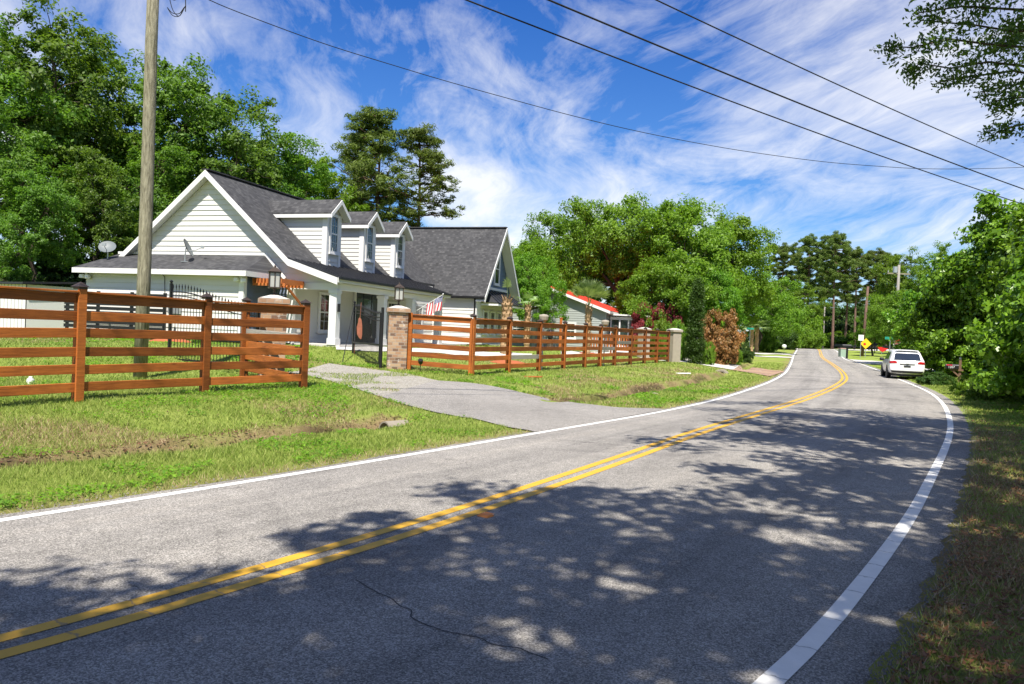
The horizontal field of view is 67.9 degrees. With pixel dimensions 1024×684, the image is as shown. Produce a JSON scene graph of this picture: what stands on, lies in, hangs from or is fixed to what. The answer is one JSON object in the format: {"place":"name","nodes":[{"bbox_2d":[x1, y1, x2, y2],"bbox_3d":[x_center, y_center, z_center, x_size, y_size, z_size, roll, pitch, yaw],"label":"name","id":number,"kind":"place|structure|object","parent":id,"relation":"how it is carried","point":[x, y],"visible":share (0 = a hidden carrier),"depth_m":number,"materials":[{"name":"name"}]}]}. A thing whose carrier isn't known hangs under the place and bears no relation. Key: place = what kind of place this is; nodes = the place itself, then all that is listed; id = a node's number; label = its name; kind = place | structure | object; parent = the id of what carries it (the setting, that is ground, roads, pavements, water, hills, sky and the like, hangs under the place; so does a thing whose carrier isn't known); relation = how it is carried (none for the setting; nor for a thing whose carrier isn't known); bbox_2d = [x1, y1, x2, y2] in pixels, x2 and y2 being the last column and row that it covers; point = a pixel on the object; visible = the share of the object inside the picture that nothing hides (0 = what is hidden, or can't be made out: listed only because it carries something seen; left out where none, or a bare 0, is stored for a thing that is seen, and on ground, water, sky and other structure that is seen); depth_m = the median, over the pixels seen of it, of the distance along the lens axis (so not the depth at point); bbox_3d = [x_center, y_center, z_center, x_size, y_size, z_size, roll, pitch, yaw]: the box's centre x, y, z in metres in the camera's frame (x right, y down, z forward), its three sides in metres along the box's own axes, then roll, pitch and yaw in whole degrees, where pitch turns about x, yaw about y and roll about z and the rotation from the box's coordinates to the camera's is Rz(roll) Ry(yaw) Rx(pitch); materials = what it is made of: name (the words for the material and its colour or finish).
{"place":"outdoors","nodes":[
{"label":"outdoors","id":0,"kind":"place"},
{"bbox_2d":[0,348,970,683],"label":"road","id":1,"kind":"structure","parent":0,"point":[742,552],"depth_m":5.47,"materials":[{"name":"grey asphalt"}]},
{"bbox_2d":[0,348,797,521],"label":"edge line","id":2,"kind":"object","parent":1,"relation":"on","point":[139,498],"visible":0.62,"depth_m":8.43,"materials":[{"name":"white paint"}]},
{"bbox_2d":[0,351,843,641],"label":"yellow centre line","id":3,"kind":"object","parent":1,"relation":"on","point":[97,612],"visible":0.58,"depth_m":5.25,"materials":[{"name":"paint"}]},
{"bbox_2d":[0,349,847,658],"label":"yellow centre line","id":4,"kind":"object","parent":1,"relation":"on","point":[40,643],"visible":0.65,"depth_m":5.00,"materials":[{"name":"paint"}]},
{"bbox_2d":[752,349,953,683],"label":"edge line","id":5,"kind":"object","parent":1,"relation":"on","point":[799,654],"visible":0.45,"depth_m":5.13,"materials":[{"name":"white paint"}]},
{"bbox_2d":[879,349,924,377],"bbox_3d":[21.229,1.191,41.375,2.166,1.566,4.178,3,1,20],"label":"parked car","id":6,"kind":"object","parent":1,"relation":"on","point":[901,362],"visible":0.98,"depth_m":39.64,"materials":[{"name":"white paint"}]},
{"bbox_2d":[0,338,1023,683],"bbox_3d":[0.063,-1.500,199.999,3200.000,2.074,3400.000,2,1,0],"label":"ground","id":7,"kind":"structure","parent":0,"point":[274,430],"depth_m":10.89,"materials":[{"name":"green plant"}]},
{"bbox_2d":[0,253,75,285],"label":"understorey bush","id":8,"kind":"object","parent":7,"relation":"on","point":[55,277],"visible":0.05,"depth_m":39.05,"materials":[{"name":"green plant"}]},
{"bbox_2d":[0,281,85,327],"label":"garden shed","id":9,"kind":"structure","parent":7,"relation":"on","point":[27,304],"depth_m":33.08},
{"bbox_2d":[0,162,87,284],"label":"woodland tree","id":10,"kind":"object","parent":7,"relation":"on","point":[16,234],"visible":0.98,"depth_m":35.26,"materials":[{"name":"green plant"}]},
{"bbox_2d":[0,247,90,285],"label":"understorey bush","id":11,"kind":"object","parent":7,"relation":"on","point":[79,261],"visible":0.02,"depth_m":40.05,"materials":[{"name":"green plant"}]},
{"bbox_2d":[0,94,95,281],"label":"woodland tree","id":12,"kind":"object","parent":7,"relation":"on","point":[9,165],"visible":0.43,"depth_m":37.52,"materials":[{"name":"green plant"}]},
{"bbox_2d":[0,14,97,219],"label":"woodland tree","id":13,"kind":"object","parent":7,"relation":"on","point":[11,79],"visible":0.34,"depth_m":42.27,"materials":[{"name":"green plant"}]},
{"bbox_2d":[36,253,98,287],"bbox_3d":[-23.977,-2.627,42.825,7.364,5.062,9.956,2,1,-25],"label":"understorey bush","id":14,"kind":"object","parent":7,"relation":"on","point":[71,276],"visible":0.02,"depth_m":40.22,"materials":[{"name":"green plant"}]},
{"bbox_2d":[0,0,164,242],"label":"woodland tree","id":15,"kind":"object","parent":7,"relation":"on","point":[88,74],"visible":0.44,"depth_m":44.28,"materials":[{"name":"green plant"}]},
{"bbox_2d":[44,145,139,261],"bbox_3d":[-22.572,-5.424,41.103,5.311,10.083,5.857,2,1,-7],"label":"woodland tree","id":16,"kind":"object","parent":7,"relation":"on","point":[110,225],"visible":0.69,"depth_m":40.33,"materials":[{"name":"green plant"}]},
{"bbox_2d":[3,34,201,244],"bbox_3d":[-27.149,-10.313,51.489,14.114,20.323,11.196,2,1,-43],"label":"woodland tree","id":17,"kind":"object","parent":7,"relation":"on","point":[122,80],"visible":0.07,"depth_m":49.93,"materials":[{"name":"green plant"}]},
{"bbox_2d":[63,291,166,330],"bbox_3d":[-14.587,-0.838,27.851,4.620,2.020,0.102,3,1,18],"label":"slat screen","id":18,"kind":"object","parent":7,"relation":"on","point":[97,308],"visible":0.39,"depth_m":27.75,"materials":[{"name":"grey metal"}]},
{"bbox_2d":[89,132,201,247],"bbox_3d":[-20.708,-6.350,44.892,7.082,12.191,6.421,2,1,-11],"label":"woodland tree","id":19,"kind":"object","parent":7,"relation":"on","point":[163,195],"visible":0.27,"depth_m":44.22,"materials":[{"name":"green plant"}]},
{"bbox_2d":[0,282,310,401],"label":"rail fence","id":20,"kind":"object","parent":7,"relation":"on","point":[79,333],"visible":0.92,"depth_m":13.77,"materials":[{"name":"brown wood"}]},
{"bbox_2d":[133,0,185,378],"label":"utility pole","id":21,"kind":"object","parent":7,"relation":"on","point":[143,288],"visible":0.93,"depth_m":16.91,"materials":[{"name":"brown wood"}]},
{"bbox_2d":[209,0,1020,168],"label":"overhead wire","id":22,"kind":"object","parent":21,"relation":"attached to","point":[553,110],"visible":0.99,"depth_m":23.55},
{"bbox_2d":[656,0,1023,166],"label":"overhead wire","id":23,"kind":"object","parent":21,"relation":"attached to","point":[822,77],"visible":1,"depth_m":19.55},
{"bbox_2d":[97,52,247,234],"bbox_3d":[-21.923,-9.647,49.597,10.125,19.223,11.167,2,1,7],"label":"woodland tree","id":24,"kind":"object","parent":7,"relation":"on","point":[189,92],"visible":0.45,"depth_m":47.06,"materials":[{"name":"green plant"}]},
{"bbox_2d":[167,280,259,361],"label":"iron gate","id":25,"kind":"structure","parent":7,"relation":"on","point":[172,292],"depth_m":20.17,"materials":[{"name":"black metal"}]},
{"bbox_2d":[157,84,290,202],"bbox_3d":[-18.629,-8.338,50.000,9.271,16.829,11.688,2,1,-36],"label":"woodland tree","id":26,"kind":"object","parent":7,"relation":"on","point":[264,159],"visible":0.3,"depth_m":48.27,"materials":[{"name":"green plant"}]},
{"bbox_2d":[258,265,290,375],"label":"brick pillar","id":27,"kind":"structure","parent":7,"relation":"on","point":[274,281],"depth_m":18.76,"materials":[{"name":"brick"}]},
{"bbox_2d":[229,113,337,199],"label":"woodland tree","id":28,"kind":"object","parent":7,"relation":"on","point":[293,160],"visible":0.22,"depth_m":52.85,"materials":[{"name":"green plant"}]},
{"bbox_2d":[72,168,524,346],"bbox_3d":[-7.936,-3.198,37.355,12.036,7.020,21.378,3,1,18],"label":"farmhouse","id":29,"kind":"object","parent":7,"relation":"on","point":[333,260],"visible":0.79,"depth_m":30.40,"materials":[{"name":"beige wood"}]},
{"bbox_2d":[317,292,328,333],"bbox_3d":[-7.483,-1.168,30.749,0.100,1.650,1.260,3,1,18],"label":"window","id":30,"kind":"structure","parent":29,"relation":"in","point":[323,297],"depth_m":30.50,"materials":[{"name":"white glass"}]},
{"bbox_2d":[328,214,339,255],"bbox_3d":[-7.205,-4.351,30.878,0.100,1.630,0.770,3,1,18],"label":"dormer window","id":31,"kind":"structure","parent":29,"relation":"in","point":[334,223],"depth_m":30.88,"materials":[{"name":"white glass"}]},
{"bbox_2d":[355,293,377,341],"bbox_3d":[-6.485,-1.158,33.863,0.130,2.355,2.000,3,1,18],"label":"front door","id":32,"kind":"structure","parent":29,"relation":"in","point":[365,300],"depth_m":33.93,"materials":[{"name":"black paint"}]},
{"bbox_2d":[365,226,374,262],"bbox_3d":[-6.298,-4.354,33.738,0.100,1.630,0.770,3,1,18],"label":"dormer window","id":33,"kind":"structure","parent":29,"relation":"in","point":[370,232],"depth_m":33.76,"materials":[{"name":"white glass"}]},
{"bbox_2d":[396,235,403,268],"bbox_3d":[-5.385,-4.356,36.617,0.100,1.630,0.770,3,1,18],"label":"dormer window","id":34,"kind":"structure","parent":29,"relation":"in","point":[400,240],"depth_m":36.64,"materials":[{"name":"white glass"}]},
{"bbox_2d":[414,295,442,314],"bbox_3d":[-3.727,-1.592,33.964,1.417,1.199,0.181,3,1,18],"label":"porch flag","id":35,"kind":"object","parent":29,"relation":"attached to","point":[434,305],"visible":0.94,"depth_m":33.88,"materials":[{"name":"multicoloured fabric"}]},
{"bbox_2d":[279,138,369,211],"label":"woodland tree","id":36,"kind":"object","parent":7,"relation":"on","point":[354,206],"visible":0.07,"depth_m":57.51,"materials":[{"name":"green plant"}]},
{"bbox_2d":[302,155,348,203],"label":"woodland tree","id":37,"kind":"object","parent":7,"relation":"on","point":[335,189],"visible":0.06,"depth_m":61.37,"materials":[{"name":"green plant"}]},
{"bbox_2d":[0,379,667,465],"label":"ditch litter","id":38,"kind":"object","parent":7,"relation":"on","point":[145,442],"visible":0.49,"depth_m":11.27,"materials":[{"name":"brown plant"}]},
{"bbox_2d":[291,363,436,396],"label":"gravel drive","id":39,"kind":"structure","parent":7,"relation":"on","point":[405,381],"depth_m":20.68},
{"bbox_2d":[314,103,417,221],"bbox_3d":[-11.939,-9.592,61.391,8.518,19.631,8.397,2,1,-23],"label":"pine tree","id":40,"kind":"object","parent":7,"relation":"on","point":[364,163],"visible":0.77,"depth_m":60.94,"materials":[{"name":"green plant"}]},
{"bbox_2d":[352,301,383,368],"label":"iron gate","id":41,"kind":"structure","parent":7,"relation":"on","point":[357,307],"depth_m":25.46,"materials":[{"name":"black metal"}]},
{"bbox_2d":[386,282,410,369],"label":"brick pillar","id":42,"kind":"structure","parent":7,"relation":"on","point":[397,335],"depth_m":24.40,"materials":[{"name":"brick"}]},
{"bbox_2d":[369,122,465,226],"bbox_3d":[-7.991,-8.782,62.089,7.999,18.253,7.517,3,1,16],"label":"pine tree","id":43,"kind":"object","parent":7,"relation":"on","point":[428,157],"visible":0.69,"depth_m":61.02,"materials":[{"name":"green plant"}]},
{"bbox_2d":[336,346,531,355],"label":"front walk","id":44,"kind":"structure","parent":7,"relation":"on","point":[453,352],"depth_m":32.64,"materials":[{"name":"concrete"}]},
{"bbox_2d":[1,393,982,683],"bbox_3d":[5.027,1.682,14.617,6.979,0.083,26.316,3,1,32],"label":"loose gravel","id":45,"kind":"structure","parent":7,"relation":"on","point":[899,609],"depth_m":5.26,"materials":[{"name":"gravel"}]},
{"bbox_2d":[500,277,513,353],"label":"palm tree","id":46,"kind":"object","parent":7,"relation":"on","point":[506,306],"visible":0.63,"depth_m":36.30,"materials":[{"name":"brown plant"}]},
{"bbox_2d":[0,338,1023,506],"bbox_3d":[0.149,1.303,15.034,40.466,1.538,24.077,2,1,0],"label":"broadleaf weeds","id":47,"kind":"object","parent":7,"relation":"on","point":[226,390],"visible":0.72,"depth_m":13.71,"materials":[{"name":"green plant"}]},
{"bbox_2d":[382,380,665,431],"bbox_3d":[-0.672,1.348,17.036,6.556,0.348,6.223,3,1,32],"label":"driveway apron","id":48,"kind":"object","parent":7,"relation":"on","point":[504,406],"visible":0.98,"depth_m":16.44,"materials":[{"name":"concrete"}]},
{"bbox_2d":[517,292,540,346],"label":"palm tree","id":49,"kind":"object","parent":7,"relation":"on","point":[527,313],"visible":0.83,"depth_m":43.84,"materials":[{"name":"brown plant"}]},
{"bbox_2d":[406,313,670,375],"bbox_3d":[3.876,0.265,34.536,2.197,2.246,24.540,3,1,31],"label":"rail fence","id":50,"kind":"object","parent":7,"relation":"on","point":[472,340],"visible":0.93,"depth_m":27.36,"materials":[{"name":"brown wood"}]},
{"bbox_2d":[512,249,569,328],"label":"oak tree","id":51,"kind":"object","parent":7,"relation":"on","point":[536,285],"visible":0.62,"depth_m":53.28,"materials":[{"name":"green plant"}]},
{"bbox_2d":[511,235,572,288],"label":"oak tree","id":52,"kind":"object","parent":7,"relation":"on","point":[526,246],"visible":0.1,"depth_m":71.07,"materials":[{"name":"green plant"}]},
{"bbox_2d":[489,286,651,352],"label":"neighbour house","id":53,"kind":"structure","parent":7,"relation":"on","point":[576,309],"depth_m":56.38,"materials":[{"name":"grey"}]},
{"bbox_2d":[519,209,635,311],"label":"oak tree","id":54,"kind":"object","parent":7,"relation":"on","point":[550,219],"visible":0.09,"depth_m":74.63,"materials":[{"name":"green plant"}]},
{"bbox_2d":[568,277,609,353],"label":"palm tree","id":55,"kind":"object","parent":7,"relation":"on","point":[585,287],"visible":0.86,"depth_m":46.54,"materials":[{"name":"green plant"}]},
{"bbox_2d":[542,189,695,304],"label":"oak tree","id":56,"kind":"object","parent":7,"relation":"on","point":[593,251],"visible":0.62,"depth_m":65.16,"materials":[{"name":"green plant"}]},
{"bbox_2d":[625,302,663,352],"bbox_3d":[9.790,-0.693,55.078,2.998,4.580,4.053,2,1,-5],"label":"shrub","id":57,"kind":"object","parent":7,"relation":"on","point":[636,323],"visible":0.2,"depth_m":54.53,"materials":[{"name":"red plant"}]},
{"bbox_2d":[633,316,681,357],"bbox_3d":[10.067,-0.136,51.985,3.307,3.363,2.446,3,1,37],"label":"shrub","id":58,"kind":"object","parent":7,"relation":"on","point":[661,323],"visible":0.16,"depth_m":51.65,"materials":[{"name":"green plant"}]},
{"bbox_2d":[610,249,722,333],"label":"oak tree","id":59,"kind":"object","parent":7,"relation":"on","point":[640,280],"visible":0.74,"depth_m":55.64,"materials":[{"name":"green plant"}]},
{"bbox_2d":[661,301,683,335],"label":"shrub","id":60,"kind":"object","parent":7,"relation":"on","point":[669,311],"visible":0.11,"depth_m":54.48,"materials":[{"name":"red plant"}]},
{"bbox_2d":[659,319,687,360],"bbox_3d":[10.513,0.034,48.944,2.494,3.170,1.844,2,1,-29],"label":"shrub","id":61,"kind":"object","parent":7,"relation":"on","point":[678,325],"visible":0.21,"depth_m":48.64,"materials":[{"name":"green plant"}]},
{"bbox_2d":[666,328,682,361],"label":"gate pillar","id":62,"kind":"structure","parent":7,"relation":"on","point":[675,345],"depth_m":45.73,"materials":[{"name":"concrete"}]},
{"bbox_2d":[684,276,706,364],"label":"columnar cypress","id":63,"kind":"object","parent":7,"relation":"on","point":[694,347],"visible":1,"depth_m":46.23,"materials":[{"name":"green plant"}]},
{"bbox_2d":[632,193,765,331],"bbox_3d":[14.710,-5.261,61.535,10.720,13.887,15.289,3,1,27],"label":"oak tree","id":64,"kind":"object","parent":7,"relation":"on","point":[706,242],"visible":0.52,"depth_m":59.15,"materials":[{"name":"green plant"}]},
{"bbox_2d":[703,341,715,364],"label":"shrub","id":65,"kind":"object","parent":7,"relation":"on","point":[709,356],"visible":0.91,"depth_m":46.71,"materials":[{"name":"green plant"}]},
{"bbox_2d":[682,268,748,328],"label":"oak tree","id":66,"kind":"object","parent":7,"relation":"on","point":[733,301],"visible":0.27,"depth_m":56.63,"materials":[{"name":"green plant"}]},
{"bbox_2d":[700,307,747,364],"bbox_3d":[13.991,-0.147,51.119,3.576,4.390,4.835,3,1,18],"label":"rusty shrub","id":67,"kind":"object","parent":7,"relation":"on","point":[729,339],"visible":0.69,"depth_m":49.94,"materials":[{"name":"brown plant"}]},
{"bbox_2d":[690,210,782,325],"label":"oak tree","id":68,"kind":"object","parent":7,"relation":"on","point":[753,256],"visible":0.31,"depth_m":70.54,"materials":[{"name":"green plant"}]},
{"bbox_2d":[739,342,754,363],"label":"shrub","id":69,"kind":"object","parent":7,"relation":"on","point":[747,356],"visible":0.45,"depth_m":57.76,"materials":[{"name":"green plant"}]},
{"bbox_2d":[731,365,782,375],"bbox_3d":[14.316,1.761,44.189,3.048,0.400,16.051,3,1,20],"label":"red paver apron","id":70,"kind":"object","parent":7,"relation":"on","point":[762,371],"visible":0.84,"depth_m":41.68,"materials":[{"name":"brick"}]},
{"bbox_2d":[753,331,779,351],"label":"shrub","id":71,"kind":"object","parent":7,"relation":"on","point":[769,343],"visible":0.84,"depth_m":89.26,"materials":[{"name":"green plant"}]},
{"bbox_2d":[740,322,798,349],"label":"shrub","id":72,"kind":"object","parent":7,"relation":"on","point":[785,340],"visible":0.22,"depth_m":102.48,"materials":[{"name":"green plant"}]},
{"bbox_2d":[739,271,815,351],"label":"oak tree","id":73,"kind":"object","parent":7,"relation":"on","point":[781,320],"visible":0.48,"depth_m":84.37,"materials":[{"name":"green plant"}]},
{"bbox_2d":[762,242,801,293],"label":"pine tree","id":74,"kind":"object","parent":7,"relation":"on","point":[783,250],"visible":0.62,"depth_m":138.78,"materials":[{"name":"green plant"}]},
{"bbox_2d":[790,299,826,346],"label":"tree","id":75,"kind":"object","parent":7,"relation":"on","point":[814,320],"visible":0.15,"depth_m":115.92,"materials":[{"name":"green plant"}]},
{"bbox_2d":[787,233,830,304],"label":"pine tree","id":76,"kind":"object","parent":7,"relation":"on","point":[804,275],"visible":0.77,"depth_m":131.10,"materials":[{"name":"green plant"}]},
{"bbox_2d":[796,324,825,348],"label":"shrub","id":77,"kind":"object","parent":7,"relation":"on","point":[811,341],"visible":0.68,"depth_m":114.40,"materials":[{"name":"green plant"}]},
{"bbox_2d":[790,283,832,327],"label":"roadside tree","id":78,"kind":"object","parent":7,"relation":"on","point":[809,300],"visible":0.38,"depth_m":118.91,"materials":[{"name":"green plant"}]},
{"bbox_2d":[806,249,838,332],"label":"pine tree","id":79,"kind":"object","parent":7,"relation":"on","point":[819,298],"visible":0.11,"depth_m":144.79,"materials":[{"name":"green plant"}]},
{"bbox_2d":[815,230,866,348],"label":"pine tree","id":80,"kind":"object","parent":7,"relation":"on","point":[835,241],"visible":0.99,"depth_m":123.19,"materials":[{"name":"green plant"}]},
{"bbox_2d":[820,306,863,334],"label":"tree","id":81,"kind":"object","parent":7,"relation":"on","point":[840,326],"visible":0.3,"depth_m":146.51,"materials":[{"name":"green plant"}]},
{"bbox_2d":[825,257,864,334],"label":"pine tree","id":82,"kind":"object","parent":7,"relation":"on","point":[844,291],"visible":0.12,"depth_m":137.71,"materials":[{"name":"green plant"}]},
{"bbox_2d":[830,300,868,331],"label":"roadside tree","id":83,"kind":"object","parent":7,"relation":"on","point":[851,313],"visible":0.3,"depth_m":149.23,"materials":[{"name":"green plant"}]},
{"bbox_2d":[839,246,881,348],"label":"pine tree","id":84,"kind":"object","parent":7,"relation":"on","point":[859,256],"visible":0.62,"depth_m":127.21,"materials":[{"name":"green plant"}]},
{"bbox_2d":[847,315,885,355],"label":"roadside tree","id":85,"kind":"object","parent":7,"relation":"on","point":[868,335],"visible":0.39,"depth_m":87.97,"materials":[{"name":"green plant"}]},
{"bbox_2d":[860,247,887,324],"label":"pine tree","id":86,"kind":"object","parent":7,"relation":"on","point":[880,252],"visible":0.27,"depth_m":133.85,"materials":[{"name":"green plant"}]},
{"bbox_2d":[864,290,906,345],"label":"roadside tree","id":87,"kind":"object","parent":7,"relation":"on","point":[877,308],"visible":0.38,"depth_m":65.58,"materials":[{"name":"green plant"}]},
{"bbox_2d":[869,252,902,345],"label":"pine tree","id":88,"kind":"object","parent":7,"relation":"on","point":[880,259],"visible":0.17,"depth_m":125.88,"materials":[{"name":"green plant"}]},
{"bbox_2d":[868,245,923,306],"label":"roadside tree","id":89,"kind":"object","parent":7,"relation":"on","point":[882,286],"visible":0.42,"depth_m":95.44,"materials":[{"name":"green plant"}]},
{"bbox_2d":[879,248,971,371],"bbox_3d":[29.527,-1.521,49.047,10.334,8.460,8.542,3,1,8],"label":"thicket bush","id":90,"kind":"object","parent":7,"relation":"on","point":[911,300],"visible":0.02,"depth_m":49.30,"materials":[{"name":"green plant"}]},
{"bbox_2d":[901,240,951,295],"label":"roadside tree","id":91,"kind":"object","parent":7,"relation":"on","point":[911,284],"visible":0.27,"depth_m":83.21,"materials":[{"name":"green plant"}]},
{"bbox_2d":[915,371,956,385],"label":"weed clump","id":92,"kind":"object","parent":7,"relation":"on","point":[933,378],"visible":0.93,"depth_m":34.82,"materials":[{"name":"green plant"}]},
{"bbox_2d":[869,0,1023,144],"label":"overhanging oak","id":93,"kind":"object","parent":7,"relation":"on","point":[1014,37],"visible":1,"depth_m":10.29,"materials":[{"name":"green plant"}]},
{"bbox_2d":[894,258,1001,376],"bbox_3d":[26.631,-1.192,43.039,7.799,7.724,9.435,2,1,-28],"label":"thicket bush","id":94,"kind":"object","parent":7,"relation":"on","point":[933,348],"visible":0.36,"depth_m":42.86,"materials":[{"name":"green plant"}]},
{"bbox_2d":[890,397,1023,683],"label":"leaf litter","id":95,"kind":"object","parent":7,"relation":"on","point":[925,654],"visible":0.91,"depth_m":4.86,"materials":[{"name":"brown plant"}]},
{"bbox_2d":[905,188,1023,370],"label":"thicket bush","id":96,"kind":"object","parent":7,"relation":"on","point":[995,226],"visible":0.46,"depth_m":41.11,"materials":[{"name":"green plant"}]},
{"bbox_2d":[949,372,988,397],"bbox_3d":[16.736,1.640,27.126,1.552,1.067,3.148,3,1,10],"label":"weed clump","id":97,"kind":"object","parent":7,"relation":"on","point":[961,384],"visible":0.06,"depth_m":27.70,"materials":[{"name":"green plant"}]},
{"bbox_2d":[952,383,1023,402],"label":"weed clump","id":98,"kind":"object","parent":7,"relation":"on","point":[970,392],"visible":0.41,"depth_m":24.85,"materials":[{"name":"green plant"}]},
{"bbox_2d":[960,235,1023,398],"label":"thicket bush","id":99,"kind":"object","parent":7,"relation":"on","point":[1000,342],"visible":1,"depth_m":21.43,"materials":[{"name":"green plant"}]},
{"bbox_2d":[964,208,1023,364],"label":"thicket bush","id":100,"kind":"object","parent":7,"relation":"on","point":[1002,271],"visible":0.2,"depth_m":27.93,"materials":[{"name":"green plant"}]},
{"bbox_2d":[0,0,1023,333],"label":"sky","id":101,"kind":"structure","parent":0,"point":[513,159],"materials":[{"name":"blue"}]},
{"bbox_2d":[465,0,1023,204],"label":"overhead wire","id":102,"kind":"object","parent":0,"point":[713,94],"visible":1,"depth_m":18.23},
{"bbox_2d":[547,0,1023,189],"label":"overhead wire","id":103,"kind":"object","parent":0,"point":[590,17],"visible":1,"depth_m":19.05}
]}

